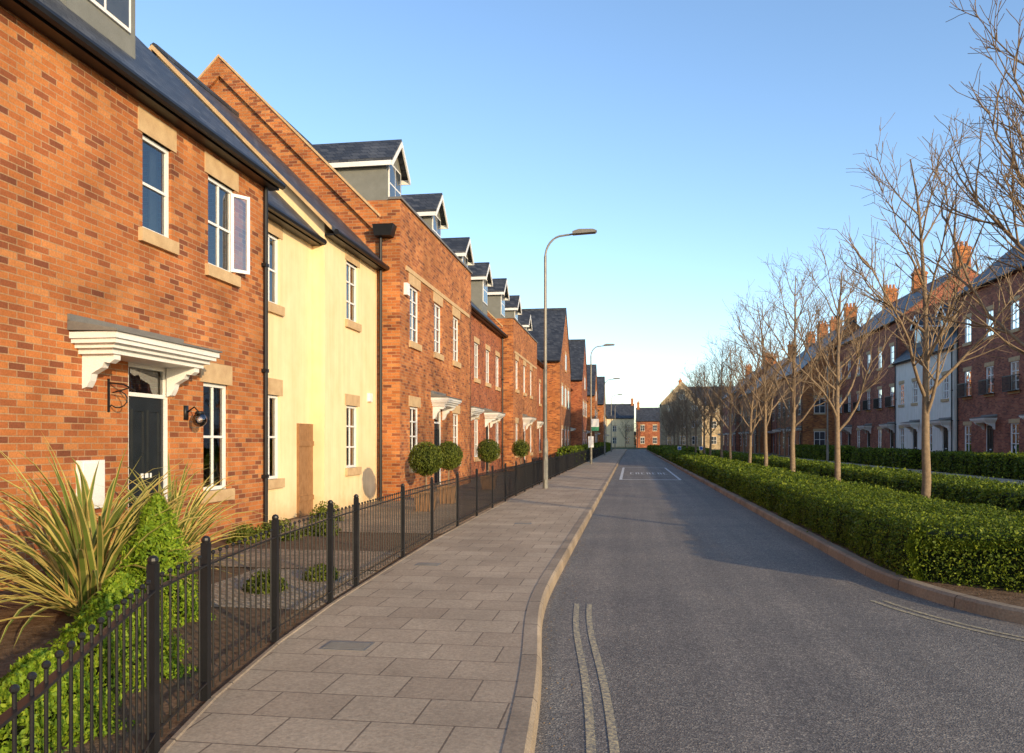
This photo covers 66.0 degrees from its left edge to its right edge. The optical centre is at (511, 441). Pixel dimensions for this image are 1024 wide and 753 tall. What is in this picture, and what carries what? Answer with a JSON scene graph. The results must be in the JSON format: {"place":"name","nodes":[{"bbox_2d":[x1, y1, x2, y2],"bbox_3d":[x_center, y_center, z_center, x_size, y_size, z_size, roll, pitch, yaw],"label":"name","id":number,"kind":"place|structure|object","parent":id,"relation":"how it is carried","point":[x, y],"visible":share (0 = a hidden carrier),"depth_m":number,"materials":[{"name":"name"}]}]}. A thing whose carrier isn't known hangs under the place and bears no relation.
{"place":"outdoors","nodes":[
{"label":"outdoors","id":0,"kind":"place"},
{"bbox_2d":[0,449,612,752],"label":"garden ground","id":1,"kind":"structure","parent":0,"point":[38,632],"depth_m":6.09,"materials":[{"name":"soil"}]},
{"bbox_2d":[0,647,134,752],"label":"golden conifer","id":2,"kind":"object","parent":1,"relation":"on","point":[25,665],"visible":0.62,"depth_m":3.92,"materials":[{"name":"green plant"}]},
{"bbox_2d":[52,571,183,649],"bbox_3d":[-2.899,1.239,5.793,0.844,0.569,0.866,0,0,43],"label":"golden conifer","id":3,"kind":"object","parent":1,"relation":"on","point":[124,581],"visible":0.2,"depth_m":5.75,"materials":[{"name":"green plant"}]},
{"bbox_2d":[45,588,197,694],"bbox_3d":[-2.520,1.226,5.053,1.056,0.595,1.072,0,0,9],"label":"golden conifer","id":4,"kind":"object","parent":1,"relation":"on","point":[102,605],"visible":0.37,"depth_m":4.89,"materials":[{"name":"green plant"}]},
{"bbox_2d":[0,433,242,645],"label":"variegated phormium","id":5,"kind":"object","parent":1,"relation":"on","point":[81,565],"visible":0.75,"depth_m":6.62,"materials":[{"name":"plant"}]},
{"bbox_2d":[39,455,279,564],"bbox_3d":[-4.013,0.793,9.114,2.557,1.414,2.400,0,0,-8],"label":"variegated phormium","id":6,"kind":"object","parent":1,"relation":"on","point":[193,538],"visible":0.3,"depth_m":9.25,"materials":[{"name":"plant"}]},
{"bbox_2d":[113,492,215,629],"bbox_3d":[-2.977,0.974,6.572,0.877,1.097,0.892,0,0,36],"label":"golden conifer","id":7,"kind":"object","parent":1,"relation":"on","point":[157,542],"visible":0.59,"depth_m":6.45,"materials":[{"name":"green plant"}]},
{"bbox_2d":[225,523,263,544],"bbox_3d":[-3.926,1.364,11.607,0.570,0.308,0.553,0,0,9],"label":"garden shrub","id":8,"kind":"object","parent":1,"relation":"on","point":[246,532],"visible":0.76,"depth_m":11.50,"materials":[{"name":"green plant"}]},
{"bbox_2d":[115,548,405,569],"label":"garden path","id":9,"kind":"structure","parent":1,"relation":"on","point":[268,558],"depth_m":9.94,"materials":[{"name":"stone"}]},
{"bbox_2d":[194,568,376,609],"bbox_3d":[-2.353,1.488,8.078,1.550,0.001,2.080,0,0,9],"label":"gravel bed","id":10,"kind":"object","parent":1,"relation":"on","point":[223,594],"visible":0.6,"depth_m":7.79,"materials":[{"name":"gravel"}]},
{"bbox_2d":[241,568,288,593],"bbox_3d":[-2.460,1.394,7.853,0.463,0.246,0.468,0,0,9],"label":"garden shrub","id":11,"kind":"object","parent":10,"relation":"on","point":[263,584],"visible":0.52,"depth_m":7.75,"materials":[{"name":"green plant"}]},
{"bbox_2d":[311,139,446,224],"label":"dormer roof","id":12,"kind":"structure","parent":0,"point":[359,151],"depth_m":22.39,"materials":[{"name":"tile"}]},
{"bbox_2d":[166,449,625,752],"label":"pavement","id":13,"kind":"structure","parent":0,"point":[434,667],"depth_m":5.39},
{"bbox_2d":[0,446,603,752],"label":"railing fence","id":14,"kind":"object","parent":13,"relation":"on","point":[528,475],"visible":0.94,"depth_m":4.49,"materials":[{"name":"metal"}]},
{"bbox_2d":[319,640,374,650],"bbox_3d":[-1.189,1.486,5.689,0.340,0.028,0.240,0,0,9],"label":"drain cover","id":15,"kind":"object","parent":13,"relation":"on","point":[347,645],"visible":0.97,"depth_m":5.67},
{"bbox_2d":[543,229,596,488],"bbox_3d":[1.792,-2.530,24.505,1.685,8.060,0.260,0,0,9],"label":"street lamp","id":16,"kind":"object","parent":13,"relation":"on","point":[545,439],"visible":0.98,"depth_m":24.57,"materials":[{"name":"metal"}]},
{"bbox_2d":[261,470,568,533],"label":"driveway","id":17,"kind":"structure","parent":0,"point":[473,515],"depth_m":15.49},
{"bbox_2d":[407,441,443,510],"bbox_3d":[-1.832,0.739,16.763,0.770,1.483,0.766,0,0,9],"label":"topiary tree","id":18,"kind":"object","parent":17,"relation":"on","point":[424,458],"visible":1,"depth_m":16.57,"materials":[{"name":"green plant"}]},
{"bbox_2d":[437,441,462,503],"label":"topiary tree","id":19,"kind":"object","parent":17,"relation":"on","point":[452,452],"visible":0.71,"depth_m":18.64,"materials":[{"name":"green plant"}]},
{"bbox_2d":[476,438,500,489],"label":"topiary tree","id":20,"kind":"object","parent":17,"relation":"on","point":[487,450],"visible":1,"depth_m":23.99,"materials":[{"name":"green plant"}]},
{"bbox_2d":[441,237,491,283],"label":"dormer roof","id":21,"kind":"structure","parent":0,"point":[460,245],"depth_m":32.87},
{"bbox_2d":[488,278,520,312],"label":"dormer roof","id":22,"kind":"structure","parent":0,"point":[499,284],"depth_m":41.78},
{"bbox_2d":[135,0,1023,431],"label":"sky","id":23,"kind":"structure","parent":0,"point":[700,141],"materials":[{"name":"blue"}]},
{"bbox_2d":[607,419,633,446],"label":"walls","id":24,"kind":"structure","parent":0,"point":[620,440],"depth_m":203.10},
{"bbox_2d":[605,404,633,417],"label":"roof","id":25,"kind":"structure","parent":24,"relation":"on","point":[623,411],"depth_m":205.00,"materials":[{"name":"tile"}]},
{"bbox_2d":[612,445,646,448],"bbox_3d":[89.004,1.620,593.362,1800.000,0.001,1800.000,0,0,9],"label":"ground","id":26,"kind":"structure","parent":0,"point":[634,447],"depth_m":172.24,"materials":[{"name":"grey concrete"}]},
{"bbox_2d":[0,5,263,590],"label":"walls","id":27,"kind":"structure","parent":26,"relation":"on","point":[74,174],"depth_m":9.29,"materials":[{"name":"orange brick"}]},
{"bbox_2d":[76,460,104,507],"bbox_3d":[-4.873,0.500,9.104,0.100,0.560,0.400,0,0,9],"label":"meter box","id":28,"kind":"object","parent":27,"relation":"attached to","point":[88,468],"visible":0.46,"depth_m":9.12,"materials":[{"name":"white plastic"}]},
{"bbox_2d":[0,0,285,527],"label":"gutter","id":29,"kind":"object","parent":27,"relation":"attached to","point":[43,19],"visible":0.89,"depth_m":10.10,"materials":[{"name":"black paint"}]},
{"bbox_2d":[69,331,219,396],"bbox_3d":[-4.503,-0.910,9.852,0.590,0.620,2.210,0,0,9],"label":"door canopy","id":30,"kind":"object","parent":27,"relation":"attached to","point":[100,351],"visible":1,"depth_m":9.26,"materials":[{"name":"white plastic"}]},
{"bbox_2d":[67,314,222,352],"bbox_3d":[-4.489,-1.320,9.850,0.620,0.200,2.270,0,0,9],"label":"canopy lead","id":31,"kind":"object","parent":30,"relation":"on","point":[76,323],"visible":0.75,"depth_m":9.11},
{"bbox_2d":[129,396,162,532],"bbox_3d":[-4.798,0.430,10.296,0.055,2.000,0.780,0,0,9],"label":"front door","id":32,"kind":"structure","parent":27,"relation":"attached to","point":[145,433],"depth_m":10.29,"materials":[{"name":"paint"}]},
{"bbox_2d":[39,0,275,176],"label":"roof","id":33,"kind":"structure","parent":27,"relation":"on","point":[148,65],"depth_m":11.53,"materials":[{"name":"stone"}]},
{"bbox_2d":[60,0,134,58],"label":"dormer walls","id":34,"kind":"structure","parent":33,"relation":"attached to","point":[95,17],"depth_m":10.27,"materials":[{"name":"paint"}]},
{"bbox_2d":[96,0,128,27],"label":"dark panes","id":35,"kind":"object","parent":34,"relation":"attached to","point":[118,9],"visible":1,"depth_m":10.47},
{"bbox_2d":[88,0,249,525],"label":"window frames","id":36,"kind":"structure","parent":27,"relation":"attached to","point":[164,194],"depth_m":11.86,"materials":[{"name":"plastic"}]},
{"bbox_2d":[149,146,222,485],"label":"curtains","id":37,"kind":"object","parent":27,"relation":"attached to","point":[153,196],"visible":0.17,"depth_m":12.25,"materials":[{"name":"fabric"}]},
{"bbox_2d":[138,106,240,503],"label":"stone trim","id":38,"kind":"structure","parent":27,"relation":"attached to","point":[151,126],"depth_m":11.65,"materials":[{"name":"stone"}]},
{"bbox_2d":[156,54,376,512],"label":"walls","id":39,"kind":"structure","parent":26,"relation":"on","point":[344,360],"depth_m":17.01,"materials":[{"name":"paint"}]},
{"bbox_2d":[149,44,361,475],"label":"stone trim","id":40,"kind":"structure","parent":39,"relation":"attached to","point":[352,400],"depth_m":16.53,"materials":[{"name":"stone"}]},
{"bbox_2d":[150,42,382,261],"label":"roof","id":41,"kind":"structure","parent":39,"relation":"on","point":[228,112],"depth_m":17.90,"materials":[{"name":"stone"}]},
{"bbox_2d":[325,229,389,270],"bbox_3d":[-3.442,-4.296,17.899,0.302,0.132,3.460,0,0,9],"label":"gutter","id":42,"kind":"object","parent":41,"relation":"attached to","point":[343,240],"visible":1,"depth_m":17.53,"materials":[{"name":"black paint"}]},
{"bbox_2d":[346,261,355,467],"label":"window frames","id":43,"kind":"structure","parent":39,"relation":"attached to","point":[349,265],"depth_m":18.08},
{"bbox_2d":[268,228,311,521],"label":"walls","id":44,"kind":"structure","parent":26,"relation":"on","point":[290,349],"depth_m":15.29,"materials":[{"name":"paint"}]},
{"bbox_2d":[268,233,277,478],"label":"window frames","id":45,"kind":"structure","parent":44,"relation":"attached to","point":[274,271],"depth_m":14.74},
{"bbox_2d":[268,219,284,488],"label":"stone trim","id":46,"kind":"structure","parent":44,"relation":"attached to","point":[275,387],"depth_m":14.54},
{"bbox_2d":[268,191,319,235],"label":"roof","id":47,"kind":"structure","parent":44,"relation":"on","point":[276,199],"depth_m":15.48,"materials":[{"name":"stone"}]},
{"bbox_2d":[268,202,326,245],"bbox_3d":[-4.158,-4.096,14.947,0.302,0.132,2.650,0,0,9],"label":"gutter","id":48,"kind":"object","parent":47,"relation":"attached to","point":[276,215],"visible":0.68,"depth_m":14.89,"materials":[{"name":"black paint"}]},
{"bbox_2d":[297,423,313,516],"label":"timber gate","id":49,"kind":"structure","parent":44,"relation":"attached to","point":[305,445],"depth_m":15.78,"materials":[{"name":"wood"}]},
{"bbox_2d":[199,58,470,500],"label":"walls","id":50,"kind":"structure","parent":26,"relation":"on","point":[416,245],"depth_m":20.10,"materials":[{"name":"orange brick"}]},
{"bbox_2d":[198,54,379,215],"bbox_3d":[-6.821,-7.731,24.634,8.500,4.317,9.140,0,0,9],"label":"brick coping","id":51,"kind":"object","parent":50,"relation":"on","point":[286,122],"visible":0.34,"depth_m":19.84,"materials":[{"name":"brick"}]},
{"bbox_2d":[283,117,311,144],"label":"roof","id":52,"kind":"structure","parent":50,"relation":"on","point":[299,133],"depth_m":24.98,"materials":[{"name":"stone"}]},
{"bbox_2d":[334,157,440,227],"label":"dormer walls","id":53,"kind":"structure","parent":52,"relation":"on","point":[368,183],"depth_m":21.84,"materials":[{"name":"paint"}]},
{"bbox_2d":[329,142,448,228],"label":"bargeboards","id":54,"kind":"object","parent":52,"relation":"on","point":[367,163],"visible":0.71,"depth_m":22.01,"materials":[{"name":"white plastic"}]},
{"bbox_2d":[372,223,396,500],"bbox_3d":[-3.140,-1.910,19.411,0.530,6.820,0.340,0,0,9],"label":"hopper downpipe","id":55,"kind":"object","parent":50,"relation":"attached to","point":[383,230],"visible":0.95,"depth_m":19.44,"materials":[{"name":"metal"}]},
{"bbox_2d":[388,165,457,483],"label":"window frames","id":56,"kind":"structure","parent":50,"relation":"attached to","point":[435,341],"depth_m":23.40,"materials":[{"name":"plastic"}]},
{"bbox_2d":[390,165,440,235],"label":"dark panes","id":57,"kind":"object","parent":56,"relation":"attached to","point":[395,178],"visible":0.62,"depth_m":22.55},
{"bbox_2d":[406,265,469,472],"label":"stone trim","id":58,"kind":"structure","parent":50,"relation":"attached to","point":[415,279],"depth_m":22.63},
{"bbox_2d":[431,397,461,419],"bbox_3d":[-1.941,-0.940,23.395,0.540,0.620,1.710,0,0,9],"label":"door canopy","id":59,"kind":"object","parent":50,"relation":"attached to","point":[446,405],"visible":1,"depth_m":22.79,"materials":[{"name":"white plastic"}]},
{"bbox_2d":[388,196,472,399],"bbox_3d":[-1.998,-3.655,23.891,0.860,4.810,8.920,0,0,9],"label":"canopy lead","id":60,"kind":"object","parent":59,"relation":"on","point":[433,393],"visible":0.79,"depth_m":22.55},
{"bbox_2d":[158,454,602,752],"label":"edging","id":61,"kind":"object","parent":26,"relation":"on","point":[175,737],"visible":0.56,"depth_m":5.41,"materials":[{"name":"concrete"}]},
{"bbox_2d":[471,313,501,477],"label":"walls","id":62,"kind":"structure","parent":26,"relation":"on","point":[483,395],"depth_m":34.14,"materials":[{"name":"orange brick"}]},
{"bbox_2d":[462,256,497,456],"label":"window frames","id":63,"kind":"structure","parent":62,"relation":"attached to","point":[487,372],"depth_m":34.69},
{"bbox_2d":[471,301,498,327],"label":"roof","id":64,"kind":"structure","parent":62,"relation":"on","point":[474,305],"depth_m":35.66,"materials":[{"name":"stone"}]},
{"bbox_2d":[458,255,486,315],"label":"dormer walls","id":65,"kind":"structure","parent":64,"relation":"attached to","point":[477,293],"depth_m":36.38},
{"bbox_2d":[471,304,507,467],"bbox_3d":[-1.095,-1.806,33.412,0.322,6.712,10.280,0,0,9],"label":"gutter","id":66,"kind":"object","parent":62,"relation":"attached to","point":[480,316],"visible":0.4,"depth_m":35.51,"materials":[{"name":"black paint"}]},
{"bbox_2d":[487,312,536,470],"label":"walls","id":67,"kind":"structure","parent":26,"relation":"on","point":[521,341],"depth_m":39.95,"materials":[{"name":"orange brick"}]},
{"bbox_2d":[537,364,542,460],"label":"walls","id":68,"kind":"structure","parent":26,"relation":"on","point":[540,408],"depth_m":54.19,"materials":[{"name":"orange brick"}]},
{"bbox_2d":[542,318,569,457],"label":"walls","id":69,"kind":"structure","parent":26,"relation":"on","point":[558,415],"depth_m":55.65,"materials":[{"name":"orange brick"}]},
{"bbox_2d":[522,308,570,372],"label":"roof","id":70,"kind":"structure","parent":69,"relation":"on","point":[556,317],"depth_m":58.51,"materials":[{"name":"stone"}]},
{"bbox_2d":[570,352,586,445],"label":"walls","id":71,"kind":"structure","parent":26,"relation":"on","point":[578,419],"depth_m":78.05,"materials":[{"name":"orange brick"}]},
{"bbox_2d":[569,339,587,386],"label":"roof","id":72,"kind":"structure","parent":71,"relation":"on","point":[577,347],"depth_m":80.42,"materials":[{"name":"stone"}]},
{"bbox_2d":[660,382,701,446],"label":"walls","id":73,"kind":"structure","parent":26,"relation":"on","point":[663,437],"depth_m":146.96,"materials":[{"name":"stone"}]},
{"bbox_2d":[722,367,767,450],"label":"walls","id":74,"kind":"structure","parent":26,"relation":"on","point":[725,446],"depth_m":119.46,"materials":[{"name":"brick"}]},
{"bbox_2d":[740,357,792,452],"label":"walls","id":75,"kind":"structure","parent":26,"relation":"on","point":[762,440],"depth_m":100.45,"materials":[{"name":"orange brick"}]},
{"bbox_2d":[777,322,858,455],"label":"walls","id":76,"kind":"structure","parent":26,"relation":"on","point":[810,422],"depth_m":73.69,"materials":[{"name":"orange brick"}]},
{"bbox_2d":[839,268,977,448],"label":"walls","id":77,"kind":"structure","parent":26,"relation":"on","point":[875,417],"depth_m":61.68,"materials":[{"name":"brick"}]},
{"bbox_2d":[840,345,893,447],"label":"window frames","id":78,"kind":"structure","parent":77,"relation":"attached to","point":[880,395],"depth_m":61.08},
{"bbox_2d":[835,263,979,346],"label":"roof","id":79,"kind":"structure","parent":77,"relation":"on","point":[910,304],"depth_m":62.20,"materials":[{"name":"stone"}]},
{"bbox_2d":[882,246,971,308],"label":"chimney","id":80,"kind":"object","parent":79,"relation":"on","point":[964,260],"visible":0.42,"depth_m":64.47,"materials":[{"name":"orange brick"}]},
{"bbox_2d":[896,341,956,451],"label":"walls","id":81,"kind":"structure","parent":26,"relation":"on","point":[907,412],"depth_m":49.53,"materials":[{"name":"paint"}]},
{"bbox_2d":[958,271,1023,452],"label":"walls","id":82,"kind":"structure","parent":26,"relation":"on","point":[1005,407],"depth_m":41.54,"materials":[{"name":"brick"}]},
{"bbox_2d":[958,239,1023,292],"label":"roof","id":83,"kind":"structure","parent":82,"relation":"on","point":[999,270],"depth_m":43.32,"materials":[{"name":"stone"}]},
{"bbox_2d":[962,295,1019,424],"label":"stone trim","id":84,"kind":"structure","parent":82,"relation":"attached to","point":[1011,359],"depth_m":41.97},
{"bbox_2d":[957,374,1020,397],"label":"balcony rail","id":85,"kind":"object","parent":84,"relation":"on","point":[962,390],"visible":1,"depth_m":41.92,"materials":[{"name":"metal"}]},
{"bbox_2d":[965,300,1018,453],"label":"window frames","id":86,"kind":"structure","parent":82,"relation":"attached to","point":[1015,433],"depth_m":42.12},
{"bbox_2d":[966,301,1018,452],"bbox_3d":[24.990,-3.175,38.014,0.001,7.540,14.673,0,0,9],"label":"window glass","id":87,"kind":"object","parent":86,"relation":"in","point":[1017,387],"visible":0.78,"depth_m":39.74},
{"bbox_2d":[636,422,659,447],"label":"walls","id":88,"kind":"structure","parent":0,"point":[648,433],"depth_m":193.17,"materials":[{"name":"orange brick"}]},
{"bbox_2d":[534,450,1023,752],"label":"road","id":89,"kind":"structure","parent":0,"point":[722,623],"depth_m":6.11,"materials":[{"name":"asphalt"}]},
{"bbox_2d":[502,449,626,752],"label":"kerb","id":90,"kind":"structure","parent":89,"relation":"on","point":[521,734],"depth_m":5.55,"materials":[{"name":"concrete"}]},
{"bbox_2d":[573,603,595,752],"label":"yellow line","id":91,"kind":"object","parent":89,"relation":"on","point":[590,732],"visible":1,"depth_m":5.06,"materials":[{"name":"paint"}]},
{"bbox_2d":[586,604,619,752],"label":"yellow line","id":92,"kind":"object","parent":89,"relation":"on","point":[612,731],"visible":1,"depth_m":5.06,"materials":[{"name":"paint"}]},
{"bbox_2d":[647,450,1023,624],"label":"kerb","id":93,"kind":"structure","parent":89,"relation":"on","point":[966,602],"depth_m":8.78,"materials":[{"name":"concrete"}]},
{"bbox_2d":[661,456,1023,606],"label":"median bed","id":94,"kind":"object","parent":89,"relation":"on","point":[1001,595],"visible":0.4,"depth_m":7.86,"materials":[{"name":"soil"}]},
{"bbox_2d":[682,363,726,453],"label":"bare tree","id":95,"kind":"object","parent":94,"relation":"on","point":[703,430],"visible":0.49,"depth_m":62.92,"materials":[{"name":"brown plant"}]},
{"bbox_2d":[681,355,736,455],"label":"bare tree","id":96,"kind":"object","parent":94,"relation":"on","point":[710,427],"visible":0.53,"depth_m":56.70,"materials":[{"name":"brown plant"}]},
{"bbox_2d":[685,335,754,456],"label":"bare tree","id":97,"kind":"object","parent":94,"relation":"on","point":[720,408],"visible":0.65,"depth_m":51.07,"materials":[{"name":"brown plant"}]},
{"bbox_2d":[691,334,763,458],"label":"bare tree","id":98,"kind":"object","parent":94,"relation":"on","point":[731,391],"visible":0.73,"depth_m":45.43,"materials":[{"name":"brown plant"}]},
{"bbox_2d":[711,324,788,462],"bbox_3d":[11.982,-2.252,39.444,4.182,7.563,3.613,0,0,21],"label":"bare tree","id":99,"kind":"object","parent":94,"relation":"on","point":[751,421],"visible":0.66,"depth_m":39.45,"materials":[{"name":"brown plant"}]},
{"bbox_2d":[722,281,812,465],"bbox_3d":[10.534,-2.716,33.489,3.846,8.477,5.017,0,0,36],"label":"bare tree","id":100,"kind":"object","parent":94,"relation":"on","point":[765,406],"visible":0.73,"depth_m":33.64,"materials":[{"name":"brown plant"}]},
{"bbox_2d":[720,250,856,471],"bbox_3d":[10.065,-2.674,27.830,4.883,8.386,4.224,0,0,-1],"label":"bare tree","id":101,"kind":"object","parent":94,"relation":"on","point":[792,415],"visible":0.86,"depth_m":27.92,"materials":[{"name":"brown plant"}]},
{"bbox_2d":[757,227,913,481],"bbox_3d":[9.297,-2.286,22.355,4.218,7.630,3.645,0,0,-37],"label":"bare tree","id":102,"kind":"object","parent":94,"relation":"on","point":[837,405],"visible":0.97,"depth_m":22.35,"materials":[{"name":"brown plant"}]},
{"bbox_2d":[661,449,1023,592],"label":"hedge","id":103,"kind":"object","parent":94,"relation":"on","point":[918,537],"visible":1,"depth_m":9.85,"materials":[{"name":"green plant"}]},
{"bbox_2d":[705,450,1023,519],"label":"hedge","id":104,"kind":"object","parent":94,"relation":"on","point":[978,490],"visible":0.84,"depth_m":19.16,"materials":[{"name":"green plant"}]},
{"bbox_2d":[821,110,1023,498],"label":"bare tree","id":105,"kind":"object","parent":94,"relation":"on","point":[927,349],"visible":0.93,"depth_m":15.77,"materials":[{"name":"brown plant"}]},
{"bbox_2d":[882,0,1023,354],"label":"bare tree","id":106,"kind":"object","parent":94,"relation":"on","point":[1012,194],"visible":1,"depth_m":10.26,"materials":[{"name":"brown plant"}]},
{"bbox_2d":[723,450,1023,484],"bbox_3d":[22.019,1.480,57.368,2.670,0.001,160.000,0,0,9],"label":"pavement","id":107,"kind":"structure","parent":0,"point":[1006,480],"depth_m":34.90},
{"bbox_2d":[762,380,806,456],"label":"bare tree","id":108,"kind":"object","parent":107,"relation":"on","point":[784,422],"visible":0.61,"depth_m":71.12,"materials":[{"name":"brown plant"}]},
{"bbox_2d":[724,450,1023,480],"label":"garden ground","id":109,"kind":"structure","parent":0,"point":[844,462],"depth_m":81.73,"materials":[{"name":"soil"}]},
{"bbox_2d":[795,444,855,461],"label":"hedge","id":110,"kind":"object","parent":109,"relation":"on","point":[815,451],"visible":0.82,"depth_m":61.63,"materials":[{"name":"green plant"}]},
{"bbox_2d":[851,446,921,468],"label":"hedge","id":111,"kind":"object","parent":109,"relation":"on","point":[908,458],"visible":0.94,"depth_m":45.64,"materials":[{"name":"green plant"}]},
{"bbox_2d":[930,450,1023,479],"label":"hedge","id":112,"kind":"object","parent":109,"relation":"on","point":[1009,465],"visible":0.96,"depth_m":33.84,"materials":[{"name":"green plant"}]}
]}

